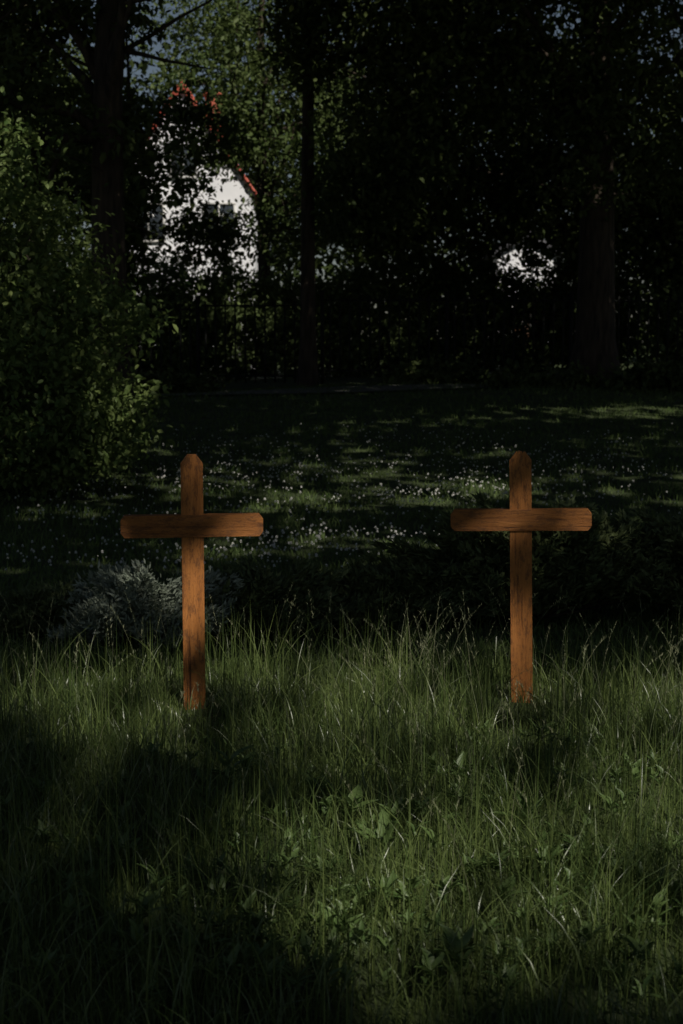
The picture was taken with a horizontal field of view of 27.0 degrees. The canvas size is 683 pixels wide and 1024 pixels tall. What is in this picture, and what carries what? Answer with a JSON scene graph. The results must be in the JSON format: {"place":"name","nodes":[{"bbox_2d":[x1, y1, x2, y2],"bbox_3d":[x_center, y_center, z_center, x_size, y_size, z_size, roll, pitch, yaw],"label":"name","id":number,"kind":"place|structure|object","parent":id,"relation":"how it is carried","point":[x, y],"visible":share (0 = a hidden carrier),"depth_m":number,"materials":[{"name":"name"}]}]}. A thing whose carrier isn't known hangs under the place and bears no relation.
{"place":"outdoors","nodes":[
{"label":"outdoors","id":0,"kind":"place"},
{"bbox_2d":[0,590,682,1023],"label":"meadow grass","id":1,"kind":"structure","parent":0,"point":[364,764],"depth_m":4.43,"materials":[{"name":"plant"}]},
{"bbox_2d":[0,582,682,942],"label":"grass seed heads","id":2,"kind":"object","parent":1,"relation":"attached to","point":[406,722],"depth_m":5.54,"materials":[{"name":"plant"}]},
{"bbox_2d":[0,344,682,1023],"bbox_3d":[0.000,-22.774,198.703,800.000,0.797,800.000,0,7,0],"label":"ground","id":3,"kind":"structure","parent":0,"point":[340,442],"depth_m":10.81,"materials":[{"name":"plant"}]},
{"bbox_2d":[10,948,58,980],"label":"weed plant","id":4,"kind":"object","parent":3,"relation":"on","point":[35,960],"visible":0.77,"depth_m":3.41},
{"bbox_2d":[24,819,60,847],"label":"weed plant","id":5,"kind":"object","parent":3,"relation":"on","point":[43,837],"visible":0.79,"depth_m":4.30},
{"bbox_2d":[0,570,100,636],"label":"juniper shrub","id":6,"kind":"object","parent":3,"relation":"on","point":[26,599],"visible":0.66,"depth_m":7.62,"materials":[{"name":"plant"}]},
{"bbox_2d":[0,0,139,259],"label":"tree","id":7,"kind":"object","parent":3,"relation":"on","point":[72,77],"visible":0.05,"depth_m":41.79,"materials":[{"name":"green plant"}]},
{"bbox_2d":[57,892,90,923],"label":"weed plant","id":8,"kind":"object","parent":3,"relation":"on","point":[65,904],"visible":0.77,"depth_m":3.75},
{"bbox_2d":[0,0,175,401],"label":"tree","id":9,"kind":"object","parent":3,"relation":"on","point":[77,188],"visible":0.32,"depth_m":24.01,"materials":[{"name":"green plant"}]},
{"bbox_2d":[32,249,157,372],"bbox_3d":[-6.402,-4.970,35.628,3.834,3.607,3.116,0,7,0],"label":"hedge shrub","id":10,"kind":"object","parent":3,"relation":"on","point":[137,287],"depth_m":35.44,"materials":[{"name":"green plant"}]},
{"bbox_2d":[0,86,191,501],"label":"leafy bush","id":11,"kind":"object","parent":3,"relation":"on","point":[75,384],"visible":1,"depth_m":13.74,"materials":[{"name":"green plant"}]},
{"bbox_2d":[0,0,237,415],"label":"tree","id":12,"kind":"object","parent":3,"relation":"on","point":[110,31],"visible":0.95,"depth_m":21.60,"materials":[{"name":"green plant"}]},
{"bbox_2d":[45,559,244,650],"bbox_3d":[-1.003,0.496,7.419,1.052,0.482,0.699,-2,7,-17],"label":"juniper shrub","id":13,"kind":"object","parent":3,"relation":"on","point":[93,605],"visible":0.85,"depth_m":7.24,"materials":[{"name":"plant"}]},
{"bbox_2d":[125,885,165,905],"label":"weed plant","id":14,"kind":"object","parent":3,"relation":"on","point":[141,894],"visible":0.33,"depth_m":3.89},
{"bbox_2d":[126,890,169,918],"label":"weed plant","id":15,"kind":"object","parent":3,"relation":"on","point":[145,907],"visible":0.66,"depth_m":3.77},
{"bbox_2d":[136,863,174,888],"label":"weed plant","id":16,"kind":"object","parent":3,"relation":"on","point":[162,881],"visible":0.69,"depth_m":3.98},
{"bbox_2d":[130,246,213,376],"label":"hedge shrub","id":17,"kind":"object","parent":3,"relation":"on","point":[155,292],"visible":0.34,"depth_m":35.42,"materials":[{"name":"green plant"}]},
{"bbox_2d":[52,29,298,366],"bbox_3d":[-4.004,-6.765,32.459,6.107,7.960,3.862,0,7,0],"label":"tree","id":18,"kind":"object","parent":3,"relation":"on","point":[217,233],"visible":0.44,"depth_m":31.96,"materials":[{"name":"green plant"}]},
{"bbox_2d":[120,454,262,709],"bbox_3d":[-0.645,0.429,6.192,0.610,1.362,0.064,-1,7,-7],"label":"wooden cross","id":19,"kind":"object","parent":3,"relation":"on","point":[191,525],"visible":0.85,"depth_m":6.14,"materials":[{"name":"brown wood"}]},
{"bbox_2d":[134,80,257,346],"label":"white house","id":20,"kind":"structure","parent":3,"relation":"on","point":[231,192],"depth_m":49.07,"materials":[{"name":"paint"}]},
{"bbox_2d":[136,204,164,242],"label":"window","id":21,"kind":"structure","parent":20,"relation":"in","point":[158,209],"depth_m":49.14,"materials":[{"name":"grey glass"}]},
{"bbox_2d":[169,146,196,178],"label":"window","id":22,"kind":"structure","parent":20,"relation":"in","point":[175,171],"depth_m":48.90,"materials":[{"name":"grey glass"}]},
{"bbox_2d":[202,202,235,242],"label":"window","id":23,"kind":"structure","parent":20,"relation":"in","point":[220,205],"depth_m":49.08,"materials":[{"name":"grey glass"}]},
{"bbox_2d":[137,253,261,380],"bbox_3d":[-3.609,-4.862,35.900,3.319,3.382,3.224,6,9,43],"label":"hedge shrub","id":24,"kind":"object","parent":3,"relation":"on","point":[180,280],"visible":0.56,"depth_m":35.32,"materials":[{"name":"green plant"}]},
{"bbox_2d":[213,942,241,979],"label":"weed plant","id":25,"kind":"object","parent":3,"relation":"on","point":[230,956],"visible":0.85,"depth_m":3.41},
{"bbox_2d":[217,874,240,900],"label":"weed plant","id":26,"kind":"object","parent":3,"relation":"on","point":[223,890],"visible":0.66,"depth_m":3.89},
{"bbox_2d":[212,745,252,776],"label":"weed plant","id":27,"kind":"object","parent":3,"relation":"on","point":[225,763],"visible":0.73,"depth_m":4.98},
{"bbox_2d":[224,941,257,960],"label":"weed plant","id":28,"kind":"object","parent":3,"relation":"on","point":[248,951],"visible":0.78,"depth_m":3.52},
{"bbox_2d":[226,890,256,917],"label":"weed plant","id":29,"kind":"object","parent":3,"relation":"on","point":[244,907],"visible":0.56,"depth_m":3.75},
{"bbox_2d":[186,250,299,380],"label":"hedge shrub","id":30,"kind":"object","parent":3,"relation":"on","point":[238,281],"visible":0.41,"depth_m":35.89,"materials":[{"name":"green plant"}]},
{"bbox_2d":[225,939,270,971],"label":"weed plant","id":31,"kind":"object","parent":3,"relation":"on","point":[260,953],"visible":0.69,"depth_m":3.51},
{"bbox_2d":[126,0,380,374],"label":"tree","id":32,"kind":"object","parent":3,"relation":"on","point":[260,165],"visible":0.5,"depth_m":39.45,"materials":[{"name":"green plant"}]},
{"bbox_2d":[246,908,278,931],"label":"weed plant","id":33,"kind":"object","parent":3,"relation":"on","point":[254,919],"visible":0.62,"depth_m":3.69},
{"bbox_2d":[259,928,286,946],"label":"weed plant","id":34,"kind":"object","parent":3,"relation":"on","point":[277,938],"visible":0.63,"depth_m":3.60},
{"bbox_2d":[164,551,393,643],"bbox_3d":[-0.425,0.463,7.714,1.514,0.493,0.855,-2,7,-14],"label":"juniper shrub","id":35,"kind":"object","parent":3,"relation":"on","point":[304,580],"visible":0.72,"depth_m":7.54,"materials":[{"name":"plant"}]},
{"bbox_2d":[263,934,296,953],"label":"weed plant","id":36,"kind":"object","parent":3,"relation":"on","point":[288,942],"visible":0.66,"depth_m":3.60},
{"bbox_2d":[262,848,299,870],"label":"weed plant","id":37,"kind":"object","parent":3,"relation":"on","point":[283,857],"visible":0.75,"depth_m":4.16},
{"bbox_2d":[266,886,306,908],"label":"weed plant","id":38,"kind":"object","parent":3,"relation":"on","point":[286,901],"visible":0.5,"depth_m":3.87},
{"bbox_2d":[275,870,299,894],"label":"weed plant","id":39,"kind":"object","parent":3,"relation":"on","point":[287,880],"visible":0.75,"depth_m":3.95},
{"bbox_2d":[233,259,377,378],"bbox_3d":[-0.823,-4.813,36.151,4.002,3.113,3.335,0,7,0],"label":"hedge shrub","id":40,"kind":"object","parent":3,"relation":"on","point":[320,284],"visible":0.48,"depth_m":35.68,"materials":[{"name":"green plant"}]},
{"bbox_2d":[299,929,319,967],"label":"weed plant","id":41,"kind":"object","parent":3,"relation":"on","point":[306,938],"visible":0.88,"depth_m":3.51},
{"bbox_2d":[303,772,330,793],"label":"weed plant","id":42,"kind":"object","parent":3,"relation":"on","point":[311,783],"visible":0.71,"depth_m":4.81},
{"bbox_2d":[297,853,341,878],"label":"weed plant","id":43,"kind":"object","parent":3,"relation":"on","point":[318,864],"visible":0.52,"depth_m":4.10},
{"bbox_2d":[318,794,341,816],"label":"weed plant","id":44,"kind":"object","parent":3,"relation":"on","point":[326,807],"visible":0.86,"depth_m":4.59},
{"bbox_2d":[317,901,348,933],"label":"weed plant","id":45,"kind":"object","parent":3,"relation":"on","point":[330,919],"visible":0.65,"depth_m":3.68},
{"bbox_2d":[324,926,345,955],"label":"weed plant","id":46,"kind":"object","parent":3,"relation":"on","point":[333,932],"visible":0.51,"depth_m":3.56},
{"bbox_2d":[324,884,349,906],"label":"weed plant","id":47,"kind":"object","parent":3,"relation":"on","point":[335,891],"visible":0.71,"depth_m":3.86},
{"bbox_2d":[2,2,682,363],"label":"distant wood","id":48,"kind":"object","parent":3,"relation":"on","point":[143,66],"visible":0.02,"depth_m":62.03,"materials":[{"name":"plant"}]},
{"bbox_2d":[332,899,353,922],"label":"weed plant","id":49,"kind":"object","parent":3,"relation":"on","point":[343,915],"visible":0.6,"depth_m":3.72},
{"bbox_2d":[8,411,682,543],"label":"clover flowers","id":50,"kind":"object","parent":3,"relation":"on","point":[283,532],"visible":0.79,"depth_m":14.24,"materials":[{"name":"white plant"}]},
{"bbox_2d":[332,911,364,934],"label":"weed plant","id":51,"kind":"object","parent":3,"relation":"on","point":[351,919],"visible":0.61,"depth_m":3.68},
{"bbox_2d":[15,290,682,383],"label":"iron fence","id":52,"kind":"object","parent":3,"relation":"on","point":[571,300],"visible":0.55,"depth_m":29.71,"materials":[{"name":"metal"}]},
{"bbox_2d":[338,962,360,985],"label":"weed plant","id":53,"kind":"object","parent":3,"relation":"on","point":[344,975],"visible":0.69,"depth_m":3.40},
{"bbox_2d":[344,919,367,949],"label":"weed plant","id":54,"kind":"object","parent":3,"relation":"on","point":[361,926],"visible":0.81,"depth_m":3.60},
{"bbox_2d":[337,785,377,815],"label":"weed plant","id":55,"kind":"object","parent":3,"relation":"on","point":[352,796],"visible":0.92,"depth_m":4.59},
{"bbox_2d":[344,806,398,848],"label":"weed plant","id":56,"kind":"object","parent":3,"relation":"on","point":[367,830],"visible":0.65,"depth_m":4.34,"materials":[{"name":"plant"}]},
{"bbox_2d":[241,0,505,386],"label":"tree","id":57,"kind":"object","parent":3,"relation":"on","point":[305,51],"visible":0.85,"depth_m":26.93,"materials":[{"name":"green plant"}]},
{"bbox_2d":[364,869,400,900],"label":"weed plant","id":58,"kind":"object","parent":3,"relation":"on","point":[393,876],"visible":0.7,"depth_m":3.91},
{"bbox_2d":[373,935,393,953],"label":"weed plant","id":59,"kind":"object","parent":3,"relation":"on","point":[384,944],"visible":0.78,"depth_m":3.57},
{"bbox_2d":[376,968,392,987],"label":"weed plant","id":60,"kind":"object","parent":3,"relation":"on","point":[385,973],"visible":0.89,"depth_m":3.40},
{"bbox_2d":[378,801,399,824],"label":"weed plant","id":61,"kind":"object","parent":3,"relation":"on","point":[394,809],"visible":0.65,"depth_m":4.51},
{"bbox_2d":[253,556,548,632],"bbox_3d":[0.287,0.448,8.009,1.844,0.462,0.878,-1,7,-11],"label":"juniper shrub","id":62,"kind":"object","parent":3,"relation":"on","point":[360,577],"visible":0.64,"depth_m":7.78,"materials":[{"name":"plant"}]},
{"bbox_2d":[386,794,416,815],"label":"weed plant","id":63,"kind":"object","parent":3,"relation":"on","point":[398,801],"visible":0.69,"depth_m":4.61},
{"bbox_2d":[387,879,426,903],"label":"weed plant","id":64,"kind":"object","parent":3,"relation":"on","point":[399,893],"visible":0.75,"depth_m":3.92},
{"bbox_2d":[395,909,425,924],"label":"weed plant","id":65,"kind":"object","parent":3,"relation":"on","point":[407,916],"visible":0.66,"depth_m":3.78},
{"bbox_2d":[400,873,423,892],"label":"weed plant","id":66,"kind":"object","parent":3,"relation":"on","point":[415,882],"visible":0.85,"depth_m":3.96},
{"bbox_2d":[404,794,431,814],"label":"weed plant","id":67,"kind":"object","parent":3,"relation":"on","point":[424,801],"visible":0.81,"depth_m":4.60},
{"bbox_2d":[414,947,445,984],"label":"weed plant","id":68,"kind":"object","parent":3,"relation":"on","point":[428,960],"visible":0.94,"depth_m":3.41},
{"bbox_2d":[413,908,446,940],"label":"weed plant","id":69,"kind":"object","parent":3,"relation":"on","point":[427,930],"visible":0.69,"depth_m":3.64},
{"bbox_2d":[419,825,447,850],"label":"weed plant","id":70,"kind":"object","parent":3,"relation":"on","point":[431,837],"visible":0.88,"depth_m":4.29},
{"bbox_2d":[373,344,498,384],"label":"undergrowth shrub","id":71,"kind":"object","parent":3,"relation":"on","point":[450,373],"visible":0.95,"depth_m":28.04,"materials":[{"name":"green plant"}]},
{"bbox_2d":[434,875,462,903],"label":"weed plant","id":72,"kind":"object","parent":3,"relation":"on","point":[441,887],"visible":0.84,"depth_m":3.89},
{"bbox_2d":[434,922,473,973],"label":"weed plant","id":73,"kind":"object","parent":3,"relation":"on","point":[448,934],"visible":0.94,"depth_m":3.46,"materials":[{"name":"plant"}]},
{"bbox_2d":[435,922,486,952],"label":"weed plant","id":74,"kind":"object","parent":3,"relation":"on","point":[460,932],"visible":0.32,"depth_m":3.60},
{"bbox_2d":[450,750,472,777],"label":"weed plant","id":75,"kind":"object","parent":3,"relation":"on","point":[459,760],"visible":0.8,"depth_m":4.96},
{"bbox_2d":[261,0,681,288],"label":"tree","id":76,"kind":"object","parent":3,"relation":"on","point":[518,219],"visible":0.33,"depth_m":34.12,"materials":[{"name":"green plant"}]},
{"bbox_2d":[475,916,507,934],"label":"weed plant","id":77,"kind":"object","parent":3,"relation":"on","point":[485,929],"visible":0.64,"depth_m":3.71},
{"bbox_2d":[475,848,508,870],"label":"weed plant","id":78,"kind":"object","parent":3,"relation":"on","point":[501,854],"visible":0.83,"depth_m":4.12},
{"bbox_2d":[482,853,509,872],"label":"weed plant","id":79,"kind":"object","parent":3,"relation":"on","point":[497,866],"visible":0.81,"depth_m":4.11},
{"bbox_2d":[314,0,682,384],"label":"tree","id":80,"kind":"object","parent":3,"relation":"on","point":[590,121],"visible":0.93,"depth_m":26.38,"materials":[{"name":"green plant"}]},
{"bbox_2d":[485,939,514,962],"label":"weed plant","id":81,"kind":"object","parent":3,"relation":"on","point":[497,949],"visible":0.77,"depth_m":3.52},
{"bbox_2d":[481,960,519,987],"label":"weed plant","id":82,"kind":"object","parent":3,"relation":"on","point":[505,965],"visible":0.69,"depth_m":3.42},
{"bbox_2d":[487,875,527,901],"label":"weed plant","id":83,"kind":"object","parent":3,"relation":"on","point":[512,884],"visible":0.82,"depth_m":3.89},
{"bbox_2d":[500,964,522,989],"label":"weed plant","id":84,"kind":"object","parent":3,"relation":"on","point":[511,973],"visible":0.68,"depth_m":3.38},
{"bbox_2d":[450,247,575,374],"bbox_3d":[4.712,-4.993,35.805,3.885,3.427,3.133,-4,8,-32],"label":"hedge shrub","id":85,"kind":"object","parent":3,"relation":"on","point":[517,284],"visible":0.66,"depth_m":35.26,"materials":[{"name":"green plant"}]},
{"bbox_2d":[488,790,544,825],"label":"weed plant","id":86,"kind":"object","parent":3,"relation":"on","point":[521,799],"visible":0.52,"depth_m":4.52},
{"bbox_2d":[500,936,534,957],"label":"weed plant","id":87,"kind":"object","parent":3,"relation":"on","point":[518,940],"visible":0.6,"depth_m":3.54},
{"bbox_2d":[358,490,682,620],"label":"juniper shrub","id":88,"kind":"object","parent":3,"relation":"on","point":[559,558],"visible":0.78,"depth_m":7.92,"materials":[{"name":"plant"}]},
{"bbox_2d":[451,451,591,702],"bbox_3d":[0.795,0.414,6.292,0.612,1.369,0.064,0,7,8],"label":"wooden cross","id":89,"kind":"object","parent":3,"relation":"on","point":[520,519],"visible":0.94,"depth_m":6.24,"materials":[{"name":"brown wood"}]},
{"bbox_2d":[483,231,561,349],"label":"white outbuilding","id":90,"kind":"structure","parent":3,"relation":"on","point":[505,253],"depth_m":48.33,"materials":[{"name":"paint"}]},
{"bbox_2d":[528,718,557,739],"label":"weed plant","id":91,"kind":"object","parent":3,"relation":"on","point":[539,732],"visible":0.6,"depth_m":5.46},
{"bbox_2d":[526,844,564,870],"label":"weed plant","id":92,"kind":"object","parent":3,"relation":"on","point":[540,856],"visible":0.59,"depth_m":4.13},
{"bbox_2d":[533,927,564,956],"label":"weed plant","id":93,"kind":"object","parent":3,"relation":"on","point":[546,942],"visible":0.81,"depth_m":3.56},
{"bbox_2d":[540,769,567,786],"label":"weed plant","id":94,"kind":"object","parent":3,"relation":"on","point":[554,780],"visible":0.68,"depth_m":4.88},
{"bbox_2d":[537,891,573,907],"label":"weed plant","id":95,"kind":"object","parent":3,"relation":"on","point":[559,896],"visible":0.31,"depth_m":3.87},
{"bbox_2d":[546,897,565,919],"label":"weed plant","id":96,"kind":"object","parent":3,"relation":"on","point":[557,909],"visible":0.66,"depth_m":3.76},
{"bbox_2d":[553,866,586,891],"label":"weed plant","id":97,"kind":"object","parent":3,"relation":"on","point":[568,876],"visible":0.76,"depth_m":3.96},
{"bbox_2d":[559,826,593,850],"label":"weed plant","id":98,"kind":"object","parent":3,"relation":"on","point":[568,841],"visible":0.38,"depth_m":4.33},
{"bbox_2d":[505,241,653,375],"bbox_3d":[6.139,-5.186,35.880,3.749,3.798,2.962,4,8,33],"label":"hedge shrub","id":99,"kind":"object","parent":3,"relation":"on","point":[568,272],"visible":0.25,"depth_m":35.45,"materials":[{"name":"green plant"}]},
{"bbox_2d":[569,920,606,949],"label":"weed plant","id":100,"kind":"object","parent":3,"relation":"on","point":[585,930],"visible":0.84,"depth_m":3.59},
{"bbox_2d":[583,813,599,840],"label":"weed plant","id":101,"kind":"object","parent":3,"relation":"on","point":[588,821],"visible":0.59,"depth_m":4.38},
{"bbox_2d":[529,0,682,302],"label":"tree","id":102,"kind":"object","parent":3,"relation":"on","point":[661,249],"visible":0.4,"depth_m":33.43,"materials":[{"name":"green plant"}]},
{"bbox_2d":[599,793,625,814],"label":"weed plant","id":103,"kind":"object","parent":3,"relation":"on","point":[608,801],"visible":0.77,"depth_m":4.62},
{"bbox_2d":[608,767,629,787],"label":"weed plant","id":104,"kind":"object","parent":3,"relation":"on","point":[613,774],"visible":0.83,"depth_m":4.91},
{"bbox_2d":[571,506,682,617],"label":"juniper shrub","id":105,"kind":"object","parent":3,"relation":"on","point":[668,590],"visible":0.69,"depth_m":7.96,"materials":[{"name":"plant"}]},
{"bbox_2d":[591,350,682,393],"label":"undergrowth shrub","id":106,"kind":"object","parent":3,"relation":"on","point":[640,374],"visible":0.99,"depth_m":25.60,"materials":[{"name":"green plant"}]},
{"bbox_2d":[619,934,655,962],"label":"weed plant","id":107,"kind":"object","parent":3,"relation":"on","point":[632,943],"visible":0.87,"depth_m":3.51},
{"bbox_2d":[629,971,664,1000],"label":"weed plant","id":108,"kind":"object","parent":3,"relation":"on","point":[646,981],"visible":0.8,"depth_m":3.34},
{"bbox_2d":[631,854,668,886],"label":"weed plant","id":109,"kind":"object","parent":3,"relation":"on","point":[639,873],"visible":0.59,"depth_m":4.03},
{"bbox_2d":[637,959,666,982],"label":"weed plant","id":110,"kind":"object","parent":3,"relation":"on","point":[657,972],"visible":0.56,"depth_m":3.44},
{"bbox_2d":[622,240,682,364],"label":"hedge shrub","id":111,"kind":"object","parent":3,"relation":"on","point":[675,293],"visible":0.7,"depth_m":33.84,"materials":[{"name":"green plant"}]},
{"bbox_2d":[644,888,672,919],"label":"weed plant","id":112,"kind":"object","parent":3,"relation":"on","point":[655,903],"visible":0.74,"depth_m":3.78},
{"bbox_2d":[658,869,682,897],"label":"weed plant","id":113,"kind":"object","parent":3,"relation":"on","point":[675,886],"visible":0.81,"depth_m":3.93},
{"bbox_2d":[668,948,682,977],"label":"weed plant","id":114,"kind":"object","parent":3,"relation":"on","point":[678,966],"visible":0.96,"depth_m":3.45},
{"bbox_2d":[3,0,682,342],"label":"sky","id":115,"kind":"structure","parent":0,"point":[158,47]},
{"bbox_2d":[142,384,674,395],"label":"path","id":116,"kind":"structure","parent":0,"point":[362,389],"depth_m":26.39,"materials":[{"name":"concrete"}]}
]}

